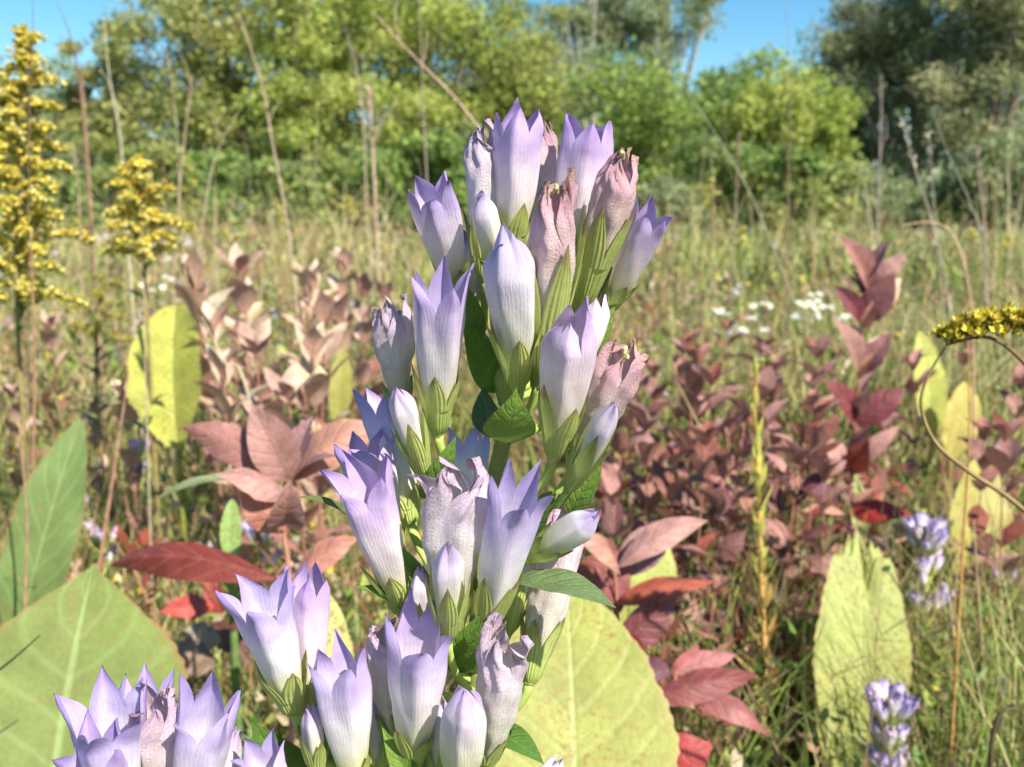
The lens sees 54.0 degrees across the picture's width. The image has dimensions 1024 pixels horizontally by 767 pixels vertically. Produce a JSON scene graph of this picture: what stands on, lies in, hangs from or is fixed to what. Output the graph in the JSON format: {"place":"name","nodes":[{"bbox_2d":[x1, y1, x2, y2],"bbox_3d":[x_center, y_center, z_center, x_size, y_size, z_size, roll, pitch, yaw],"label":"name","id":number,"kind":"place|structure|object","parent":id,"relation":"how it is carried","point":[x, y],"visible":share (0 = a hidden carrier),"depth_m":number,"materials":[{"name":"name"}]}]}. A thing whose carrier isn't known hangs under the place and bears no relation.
{"place":"outdoors","nodes":[
{"label":"outdoors","id":0,"kind":"place"},
{"bbox_2d":[0,0,1020,221],"label":"sky","id":1,"kind":"structure","parent":0,"point":[751,24],"materials":[{"name":"blue"}]},
{"bbox_2d":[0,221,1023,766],"bbox_3d":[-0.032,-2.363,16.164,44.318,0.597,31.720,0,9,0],"label":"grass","id":2,"kind":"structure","parent":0,"point":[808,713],"depth_m":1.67,"materials":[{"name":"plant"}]},
{"bbox_2d":[0,129,1023,766],"bbox_3d":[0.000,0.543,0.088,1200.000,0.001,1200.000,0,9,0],"label":"ground","id":3,"kind":"structure","parent":0,"point":[165,468],"depth_m":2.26,"materials":[{"name":"beige plant"}]},
{"bbox_2d":[0,376,48,517],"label":"red leaved shrub","id":4,"kind":"object","parent":3,"relation":"on","point":[10,390],"visible":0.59,"depth_m":1.40,"materials":[{"name":"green plant"}]},
{"bbox_2d":[0,420,86,624],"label":"broad leaf plant","id":5,"kind":"object","parent":3,"relation":"on","point":[56,483],"visible":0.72,"depth_m":0.86,"materials":[{"name":"plant"}]},
{"bbox_2d":[0,71,97,212],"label":"tree","id":6,"kind":"object","parent":3,"relation":"on","point":[39,93],"visible":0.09,"depth_m":42.77,"materials":[{"name":"green plant"}]},
{"bbox_2d":[0,22,101,510],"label":"goldenrod","id":7,"kind":"object","parent":3,"relation":"on","point":[12,135],"visible":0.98,"depth_m":0.93,"materials":[{"name":"yellow plant"}]},
{"bbox_2d":[0,169,107,242],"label":"bush","id":8,"kind":"object","parent":3,"relation":"on","point":[69,185],"visible":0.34,"depth_m":13.14,"materials":[{"name":"green plant"}]},
{"bbox_2d":[35,308,88,443],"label":"red leaved shrub","id":9,"kind":"object","parent":3,"relation":"on","point":[52,340],"visible":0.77,"depth_m":1.80,"materials":[{"name":"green plant"}]},
{"bbox_2d":[57,3,112,544],"bbox_3d":[-0.629,-0.121,1.507,0.027,0.856,0.032,5,11,29],"label":"dried stalk","id":10,"kind":"object","parent":3,"relation":"on","point":[79,83],"visible":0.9,"depth_m":1.48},
{"bbox_2d":[0,564,187,766],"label":"broad leaf plant","id":11,"kind":"object","parent":3,"relation":"on","point":[87,624],"visible":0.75,"depth_m":0.61,"materials":[{"name":"plant"}]},
{"bbox_2d":[64,274,133,535],"bbox_3d":[-0.556,0.089,1.386,0.108,0.482,0.091,0,9,0],"label":"goldenrod","id":12,"kind":"object","parent":3,"relation":"on","point":[95,332],"visible":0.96,"depth_m":1.36,"materials":[{"name":"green plant"}]},
{"bbox_2d":[79,392,123,529],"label":"stem","id":13,"kind":"object","parent":3,"relation":"on","point":[93,438],"visible":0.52,"depth_m":1.44,"materials":[{"name":"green plant"}]},
{"bbox_2d":[41,18,196,217],"bbox_3d":[-11.657,-7.551,29.696,4.702,6.678,4.514,0,9,0],"label":"tree","id":14,"kind":"object","parent":3,"relation":"on","point":[104,144],"visible":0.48,"depth_m":29.22,"materials":[{"name":"green plant"}]},
{"bbox_2d":[110,377,164,610],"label":"red leaved shrub","id":15,"kind":"object","parent":3,"relation":"on","point":[130,457],"visible":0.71,"depth_m":1.24,"materials":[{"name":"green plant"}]},
{"bbox_2d":[78,137,214,240],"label":"bush","id":16,"kind":"object","parent":3,"relation":"on","point":[150,150],"visible":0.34,"depth_m":16.14,"materials":[{"name":"green plant"}]},
{"bbox_2d":[52,663,244,766],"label":"gentian plant","id":17,"kind":"object","parent":3,"relation":"on","point":[143,722],"visible":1,"depth_m":0.27,"materials":[{"name":"purple plant"}]},
{"bbox_2d":[101,152,198,620],"bbox_3d":[-0.418,0.050,1.174,0.101,0.627,0.121,4,10,22],"label":"goldenrod","id":18,"kind":"object","parent":3,"relation":"on","point":[132,205],"visible":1,"depth_m":1.13,"materials":[{"name":"yellow plant"}]},
{"bbox_2d":[124,304,201,593],"bbox_3d":[-0.397,0.134,1.203,0.103,0.453,0.063,2,9,14],"label":"broad leaf plant","id":19,"kind":"object","parent":3,"relation":"on","point":[175,359],"visible":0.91,"depth_m":1.17,"materials":[{"name":"plant"}]},
{"bbox_2d":[172,247,234,522],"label":"red leaved shrub","id":20,"kind":"object","parent":3,"relation":"on","point":[192,268],"visible":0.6,"depth_m":1.25,"materials":[{"name":"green plant"}]},
{"bbox_2d":[160,583,251,696],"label":"dry leaf plant","id":21,"kind":"object","parent":3,"relation":"on","point":[188,606],"visible":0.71,"depth_m":0.84,"materials":[{"name":"plant"}]},
{"bbox_2d":[167,143,246,234],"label":"bush","id":22,"kind":"object","parent":3,"relation":"on","point":[227,157],"visible":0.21,"depth_m":19.13,"materials":[{"name":"green plant"}]},
{"bbox_2d":[86,0,340,168],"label":"tree","id":23,"kind":"object","parent":3,"relation":"on","point":[191,20],"visible":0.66,"depth_m":26.75,"materials":[{"name":"green plant"}]},
{"bbox_2d":[184,301,272,548],"bbox_3d":[-0.329,0.133,1.182,0.083,0.460,0.070,-8,12,-41],"label":"red leaved shrub","id":24,"kind":"object","parent":3,"relation":"on","point":[213,318],"visible":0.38,"depth_m":1.16,"materials":[{"name":"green plant"}]},
{"bbox_2d":[202,314,256,521],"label":"red leaved shrub","id":25,"kind":"object","parent":3,"relation":"on","point":[231,326],"visible":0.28,"depth_m":1.32,"materials":[{"name":"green plant"}]},
{"bbox_2d":[192,343,267,696],"bbox_3d":[-0.282,0.170,1.057,0.065,0.427,0.077,4,10,23],"label":"red leaved shrub","id":26,"kind":"object","parent":3,"relation":"on","point":[221,371],"visible":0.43,"depth_m":1.03,"materials":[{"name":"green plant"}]},
{"bbox_2d":[220,499,243,756],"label":"broad leaf plant","id":27,"kind":"object","parent":3,"relation":"on","point":[230,531],"visible":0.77,"depth_m":0.77,"materials":[{"name":"plant"}]},
{"bbox_2d":[110,404,368,744],"bbox_3d":[-0.169,0.230,0.638,0.181,0.442,0.073,0,9,0],"label":"red leaved plant","id":28,"kind":"object","parent":3,"relation":"on","point":[265,451],"visible":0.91,"depth_m":0.61,"materials":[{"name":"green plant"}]},
{"bbox_2d":[212,243,297,429],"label":"red leaved shrub","id":29,"kind":"object","parent":3,"relation":"on","point":[242,295],"visible":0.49,"depth_m":1.42,"materials":[{"name":"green plant"}]},
{"bbox_2d":[241,520,281,586],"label":"gentian plant","id":30,"kind":"object","parent":3,"relation":"on","point":[248,530],"visible":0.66,"depth_m":1.04,"materials":[{"name":"purple plant"}]},
{"bbox_2d":[184,151,340,243],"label":"bush","id":31,"kind":"object","parent":3,"relation":"on","point":[291,178],"visible":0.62,"depth_m":14.50,"materials":[{"name":"green plant"}]},
{"bbox_2d":[228,319,308,585],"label":"red leaved shrub","id":32,"kind":"object","parent":3,"relation":"on","point":[254,344],"visible":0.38,"depth_m":1.09,"materials":[{"name":"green plant"}]},
{"bbox_2d":[238,13,307,406],"bbox_3d":[-0.435,-0.215,1.888,0.099,0.922,0.076,7,12,38],"label":"dried stalk","id":33,"kind":"object","parent":3,"relation":"on","point":[289,240],"visible":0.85,"depth_m":1.86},
{"bbox_2d":[262,363,334,587],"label":"red leaved shrub","id":34,"kind":"object","parent":3,"relation":"on","point":[287,386],"visible":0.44,"depth_m":1.00,"materials":[{"name":"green plant"}]},
{"bbox_2d":[269,258,333,554],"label":"red leaved shrub","id":35,"kind":"object","parent":3,"relation":"on","point":[309,278],"visible":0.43,"depth_m":1.37,"materials":[{"name":"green plant"}]},
{"bbox_2d":[286,322,351,596],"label":"red leaved shrub","id":36,"kind":"object","parent":3,"relation":"on","point":[313,343],"visible":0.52,"depth_m":1.06,"materials":[{"name":"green plant"}]},
{"bbox_2d":[288,290,353,543],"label":"red leaved shrub","id":37,"kind":"object","parent":3,"relation":"on","point":[326,309],"visible":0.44,"depth_m":1.20,"materials":[{"name":"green plant"}]},
{"bbox_2d":[215,0,455,198],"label":"tree","id":38,"kind":"object","parent":3,"relation":"on","point":[303,38],"visible":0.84,"depth_m":25.17,"materials":[{"name":"green plant"}]},
{"bbox_2d":[326,595,353,657],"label":"broad leaf plant","id":39,"kind":"object","parent":3,"relation":"on","point":[337,619],"visible":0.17,"depth_m":0.57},
{"bbox_2d":[328,347,351,575],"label":"broad leaf plant","id":40,"kind":"object","parent":3,"relation":"on","point":[340,393],"visible":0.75,"depth_m":1.30,"materials":[{"name":"plant"}]},
{"bbox_2d":[324,246,359,418],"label":"red leaved shrub","id":41,"kind":"object","parent":3,"relation":"on","point":[342,256],"visible":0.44,"depth_m":1.85,"materials":[{"name":"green plant"}]},
{"bbox_2d":[301,147,389,233],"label":"bush","id":42,"kind":"object","parent":3,"relation":"on","point":[328,162],"visible":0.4,"depth_m":17.62,"materials":[{"name":"green plant"}]},
{"bbox_2d":[350,269,386,419],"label":"red leaved shrub","id":43,"kind":"object","parent":3,"relation":"on","point":[365,372],"visible":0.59,"depth_m":1.63,"materials":[{"name":"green plant"}]},
{"bbox_2d":[355,84,396,309],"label":"dried stalk","id":44,"kind":"object","parent":3,"relation":"on","point":[368,94],"visible":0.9,"depth_m":2.15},
{"bbox_2d":[332,124,469,244],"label":"bush","id":45,"kind":"object","parent":3,"relation":"on","point":[443,156],"visible":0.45,"depth_m":12.78,"materials":[{"name":"green plant"}]},
{"bbox_2d":[315,0,564,222],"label":"tree","id":46,"kind":"object","parent":3,"relation":"on","point":[442,31],"visible":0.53,"depth_m":27.17,"materials":[{"name":"green plant"}]},
{"bbox_2d":[214,97,672,766],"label":"gentian plant","id":47,"kind":"object","parent":3,"relation":"on","point":[494,545],"visible":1,"depth_m":0.27,"materials":[{"name":"purple plant"}]},
{"bbox_2d":[403,0,594,166],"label":"tree","id":48,"kind":"object","parent":3,"relation":"on","point":[498,75],"visible":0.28,"depth_m":28.70,"materials":[{"name":"green plant"}]},
{"bbox_2d":[0,190,1023,766],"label":"green undergrowth","id":49,"kind":"object","parent":3,"relation":"on","point":[750,758],"visible":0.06,"depth_m":1.72,"materials":[{"name":"green plant"}]},
{"bbox_2d":[0,186,1023,766],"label":"brown undergrowth","id":50,"kind":"object","parent":3,"relation":"on","point":[734,758],"visible":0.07,"depth_m":2.09,"materials":[{"name":"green plant"}]},
{"bbox_2d":[0,276,1023,766],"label":"red undergrowth","id":51,"kind":"object","parent":3,"relation":"on","point":[680,626],"visible":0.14,"depth_m":1.18,"materials":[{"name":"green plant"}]},
{"bbox_2d":[1,64,1023,227],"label":"forest","id":52,"kind":"object","parent":3,"relation":"on","point":[393,115],"visible":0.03,"depth_m":64.42,"materials":[{"name":"green plant"}]},
{"bbox_2d":[495,596,679,766],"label":"broad leaf plant","id":53,"kind":"object","parent":3,"relation":"on","point":[597,698],"visible":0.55,"depth_m":0.58,"materials":[{"name":"plant"}]},
{"bbox_2d":[504,0,685,128],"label":"tree","id":54,"kind":"object","parent":3,"relation":"on","point":[591,28],"visible":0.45,"depth_m":43.02,"materials":[{"name":"green plant"}]},
{"bbox_2d":[597,467,635,612],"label":"red leaved shrub","id":55,"kind":"object","parent":3,"relation":"on","point":[612,512],"visible":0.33,"depth_m":0.91,"materials":[{"name":"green plant"}]},
{"bbox_2d":[592,429,658,549],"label":"red leaved shrub","id":56,"kind":"object","parent":3,"relation":"on","point":[620,441],"visible":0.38,"depth_m":1.01,"materials":[{"name":"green plant"}]},
{"bbox_2d":[605,372,675,532],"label":"red leaved shrub","id":57,"kind":"object","parent":3,"relation":"on","point":[652,410],"visible":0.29,"depth_m":1.17,"materials":[{"name":"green plant"}]},
{"bbox_2d":[577,516,716,649],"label":"red leaved plant","id":58,"kind":"object","parent":3,"relation":"on","point":[607,569],"visible":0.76,"depth_m":0.69,"materials":[{"name":"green plant"}]},
{"bbox_2d":[568,0,727,168],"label":"tree","id":59,"kind":"object","parent":3,"relation":"on","point":[701,7],"visible":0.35,"depth_m":44.28,"materials":[{"name":"green plant"}]},
{"bbox_2d":[547,35,749,187],"bbox_3d":[3.675,-6.776,28.174,5.610,5.745,5.924,-5,10,-27],"label":"tree","id":60,"kind":"object","parent":3,"relation":"on","point":[644,123],"visible":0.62,"depth_m":27.14,"materials":[{"name":"green plant"}]},
{"bbox_2d":[620,548,677,654],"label":"broad leaf plant","id":61,"kind":"object","parent":3,"relation":"on","point":[665,565],"visible":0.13,"depth_m":0.93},
{"bbox_2d":[623,398,681,622],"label":"red leaved shrub","id":62,"kind":"object","parent":3,"relation":"on","point":[647,448],"visible":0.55,"depth_m":1.03,"materials":[{"name":"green plant"}]},
{"bbox_2d":[636,174,717,241],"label":"bush","id":63,"kind":"object","parent":3,"relation":"on","point":[682,190],"visible":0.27,"depth_m":14.45,"materials":[{"name":"green plant"}]},
{"bbox_2d":[654,328,702,508],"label":"red leaved shrub","id":64,"kind":"object","parent":3,"relation":"on","point":[680,362],"visible":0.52,"depth_m":1.42,"materials":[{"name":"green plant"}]},
{"bbox_2d":[651,440,707,655],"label":"red leaved shrub","id":65,"kind":"object","parent":3,"relation":"on","point":[670,488],"visible":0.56,"depth_m":0.96,"materials":[{"name":"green plant"}]},
{"bbox_2d":[666,392,717,607],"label":"red leaved shrub","id":66,"kind":"object","parent":3,"relation":"on","point":[698,405],"visible":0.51,"depth_m":1.08,"materials":[{"name":"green plant"}]},
{"bbox_2d":[674,420,731,649],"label":"red leaved shrub","id":67,"kind":"object","parent":3,"relation":"on","point":[703,464],"visible":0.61,"depth_m":1.00,"materials":[{"name":"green plant"}]},
{"bbox_2d":[666,341,742,542],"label":"red leaved shrub","id":68,"kind":"object","parent":3,"relation":"on","point":[695,380],"visible":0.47,"depth_m":1.27,"materials":[{"name":"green plant"}]},
{"bbox_2d":[648,644,768,766],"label":"red leaved plant","id":69,"kind":"object","parent":3,"relation":"on","point":[712,684],"visible":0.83,"depth_m":0.73,"materials":[{"name":"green plant"}]},
{"bbox_2d":[675,361,750,561],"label":"red leaved shrub","id":70,"kind":"object","parent":3,"relation":"on","point":[711,374],"visible":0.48,"depth_m":1.22,"materials":[{"name":"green plant"}]},
{"bbox_2d":[681,452,751,724],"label":"red leaved shrub","id":71,"kind":"object","parent":3,"relation":"on","point":[717,495],"visible":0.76,"depth_m":0.94,"materials":[{"name":"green plant"}]},
{"bbox_2d":[645,55,810,228],"bbox_3d":[6.483,-7.020,30.177,5.024,5.465,5.748,4,10,22],"label":"tree","id":72,"kind":"object","parent":3,"relation":"on","point":[726,89],"visible":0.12,"depth_m":29.78,"materials":[{"name":"green plant"}]},
{"bbox_2d":[694,411,768,634],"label":"red leaved shrub","id":73,"kind":"object","parent":3,"relation":"on","point":[731,424],"visible":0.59,"depth_m":1.04,"materials":[{"name":"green plant"}]},
{"bbox_2d":[688,394,775,607],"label":"red leaved shrub","id":74,"kind":"object","parent":3,"relation":"on","point":[747,439],"visible":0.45,"depth_m":1.10,"materials":[{"name":"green plant"}]},
{"bbox_2d":[672,131,825,232],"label":"bush","id":75,"kind":"object","parent":3,"relation":"on","point":[750,164],"visible":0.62,"depth_m":17.47,"materials":[{"name":"green plant"}]},
{"bbox_2d":[733,353,790,750],"bbox_3d":[0.228,0.189,0.905,0.050,0.438,0.054,0,9,0],"label":"yellow spike plant","id":76,"kind":"object","parent":3,"relation":"on","point":[759,563],"visible":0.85,"depth_m":0.89,"materials":[{"name":"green plant"}]},
{"bbox_2d":[741,366,796,588],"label":"red leaved shrub","id":77,"kind":"object","parent":3,"relation":"on","point":[766,385],"visible":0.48,"depth_m":1.15,"materials":[{"name":"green plant"}]},
{"bbox_2d":[740,453,809,612],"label":"red leaved shrub","id":78,"kind":"object","parent":3,"relation":"on","point":[777,494],"visible":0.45,"depth_m":1.02,"materials":[{"name":"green plant"}]},
{"bbox_2d":[748,342,809,560],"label":"red leaved shrub","id":79,"kind":"object","parent":3,"relation":"on","point":[774,426],"visible":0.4,"depth_m":1.25,"materials":[{"name":"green plant"}]},
{"bbox_2d":[733,434,832,652],"bbox_3d":[0.264,0.220,1.003,0.095,0.346,0.064,-2,9,-14],"label":"red leaved shrub","id":80,"kind":"object","parent":3,"relation":"on","point":[811,482],"visible":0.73,"depth_m":0.99,"materials":[{"name":"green plant"}]},
{"bbox_2d":[713,43,872,208],"bbox_3d":[7.067,-6.009,25.404,4.016,4.979,4.778,0,9,0],"label":"tree","id":81,"kind":"object","parent":3,"relation":"on","point":[759,117],"visible":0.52,"depth_m":24.43,"materials":[{"name":"green plant"}]},
{"bbox_2d":[755,419,843,636],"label":"red leaved shrub","id":82,"kind":"object","parent":3,"relation":"on","point":[804,432],"visible":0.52,"depth_m":1.06,"materials":[{"name":"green plant"}]},
{"bbox_2d":[732,143,869,241],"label":"bush","id":83,"kind":"object","parent":3,"relation":"on","point":[804,166],"visible":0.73,"depth_m":13.03,"materials":[{"name":"green plant"}]},
{"bbox_2d":[768,399,842,628],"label":"red leaved shrub","id":84,"kind":"object","parent":3,"relation":"on","point":[823,436],"visible":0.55,"depth_m":1.10,"materials":[{"name":"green plant"}]},
{"bbox_2d":[794,333,841,502],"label":"red leaved shrub","id":85,"kind":"object","parent":3,"relation":"on","point":[818,347],"visible":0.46,"depth_m":1.51,"materials":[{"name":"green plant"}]},
{"bbox_2d":[788,455,856,665],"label":"red leaved shrub","id":86,"kind":"object","parent":3,"relation":"on","point":[825,471],"visible":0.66,"depth_m":0.98,"materials":[{"name":"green plant"}]},
{"bbox_2d":[801,236,909,545],"bbox_3d":[0.409,0.091,1.214,0.132,0.534,0.079,0,9,0],"label":"red leaved sapling","id":87,"kind":"object","parent":3,"relation":"on","point":[877,283],"visible":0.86,"depth_m":1.20,"materials":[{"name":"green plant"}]},
{"bbox_2d":[813,528,911,766],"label":"broad leaf plant","id":88,"kind":"object","parent":3,"relation":"on","point":[846,562],"visible":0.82,"depth_m":0.89,"materials":[{"name":"plant"}]},
{"bbox_2d":[802,0,927,175],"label":"tree","id":89,"kind":"object","parent":3,"relation":"on","point":[840,63],"visible":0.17,"depth_m":39.49,"materials":[{"name":"green plant"}]},
{"bbox_2d":[825,158,933,239],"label":"bush","id":90,"kind":"object","parent":3,"relation":"on","point":[891,191],"visible":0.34,"depth_m":15.87,"materials":[{"name":"green plant"}]},
{"bbox_2d":[863,678,921,766],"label":"gentian plant","id":91,"kind":"object","parent":3,"relation":"on","point":[900,709],"visible":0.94,"depth_m":0.76,"materials":[{"name":"purple plant"}]},
{"bbox_2d":[789,0,1007,191],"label":"tree","id":92,"kind":"object","parent":3,"relation":"on","point":[890,49],"visible":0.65,"depth_m":37.70,"materials":[{"name":"green plant"}]},
{"bbox_2d":[893,348,937,511],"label":"red leaved shrub","id":93,"kind":"object","parent":3,"relation":"on","point":[912,362],"visible":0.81,"depth_m":1.50,"materials":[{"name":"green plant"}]},
{"bbox_2d":[902,511,949,690],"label":"gentian plant","id":94,"kind":"object","parent":3,"relation":"on","point":[922,528],"visible":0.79,"depth_m":0.99,"materials":[{"name":"purple plant"}]},
{"bbox_2d":[914,332,947,513],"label":"broad leaf plant","id":95,"kind":"object","parent":3,"relation":"on","point":[935,397],"visible":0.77,"depth_m":1.51,"materials":[{"name":"plant"}]},
{"bbox_2d":[898,165,980,233],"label":"bush","id":96,"kind":"object","parent":3,"relation":"on","point":[917,205],"visible":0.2,"depth_m":19.30,"materials":[{"name":"green plant"}]},
{"bbox_2d":[948,337,969,765],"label":"dried stalk","id":97,"kind":"object","parent":3,"relation":"on","point":[958,619],"visible":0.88,"depth_m":0.75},
{"bbox_2d":[941,382,982,510],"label":"broad leaf plant","id":98,"kind":"object","parent":3,"relation":"on","point":[957,405],"visible":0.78,"depth_m":1.47,"materials":[{"name":"plant"}]},
{"bbox_2d":[903,0,1023,182],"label":"tree","id":99,"kind":"object","parent":3,"relation":"on","point":[995,60],"visible":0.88,"depth_m":34.27,"materials":[{"name":"green plant"}]},
{"bbox_2d":[918,127,1023,239],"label":"bush","id":100,"kind":"object","parent":3,"relation":"on","point":[991,150],"visible":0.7,"depth_m":14.53,"materials":[{"name":"green plant"}]},
{"bbox_2d":[919,299,1023,512],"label":"goldenrod","id":101,"kind":"object","parent":3,"relation":"on","point":[982,321],"visible":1,"depth_m":0.45,"materials":[{"name":"plant"}]},
{"bbox_2d":[947,459,1012,609],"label":"broad leaf plant","id":102,"kind":"object","parent":3,"relation":"on","point":[989,498],"visible":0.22,"depth_m":1.19,"materials":[{"name":"plant"}]},
{"bbox_2d":[948,416,1014,614],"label":"red leaved shrub","id":103,"kind":"object","parent":3,"relation":"on","point":[977,449],"visible":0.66,"depth_m":1.10,"materials":[{"name":"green plant"}]},
{"bbox_2d":[959,413,1023,674],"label":"red leaved shrub","id":104,"kind":"object","parent":3,"relation":"on","point":[1002,454],"visible":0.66,"depth_m":1.03,"materials":[{"name":"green plant"}]},
{"bbox_2d":[976,363,1023,566],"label":"red leaved shrub","id":105,"kind":"object","parent":3,"relation":"on","point":[1014,403],"visible":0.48,"depth_m":1.21,"materials":[{"name":"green plant"}]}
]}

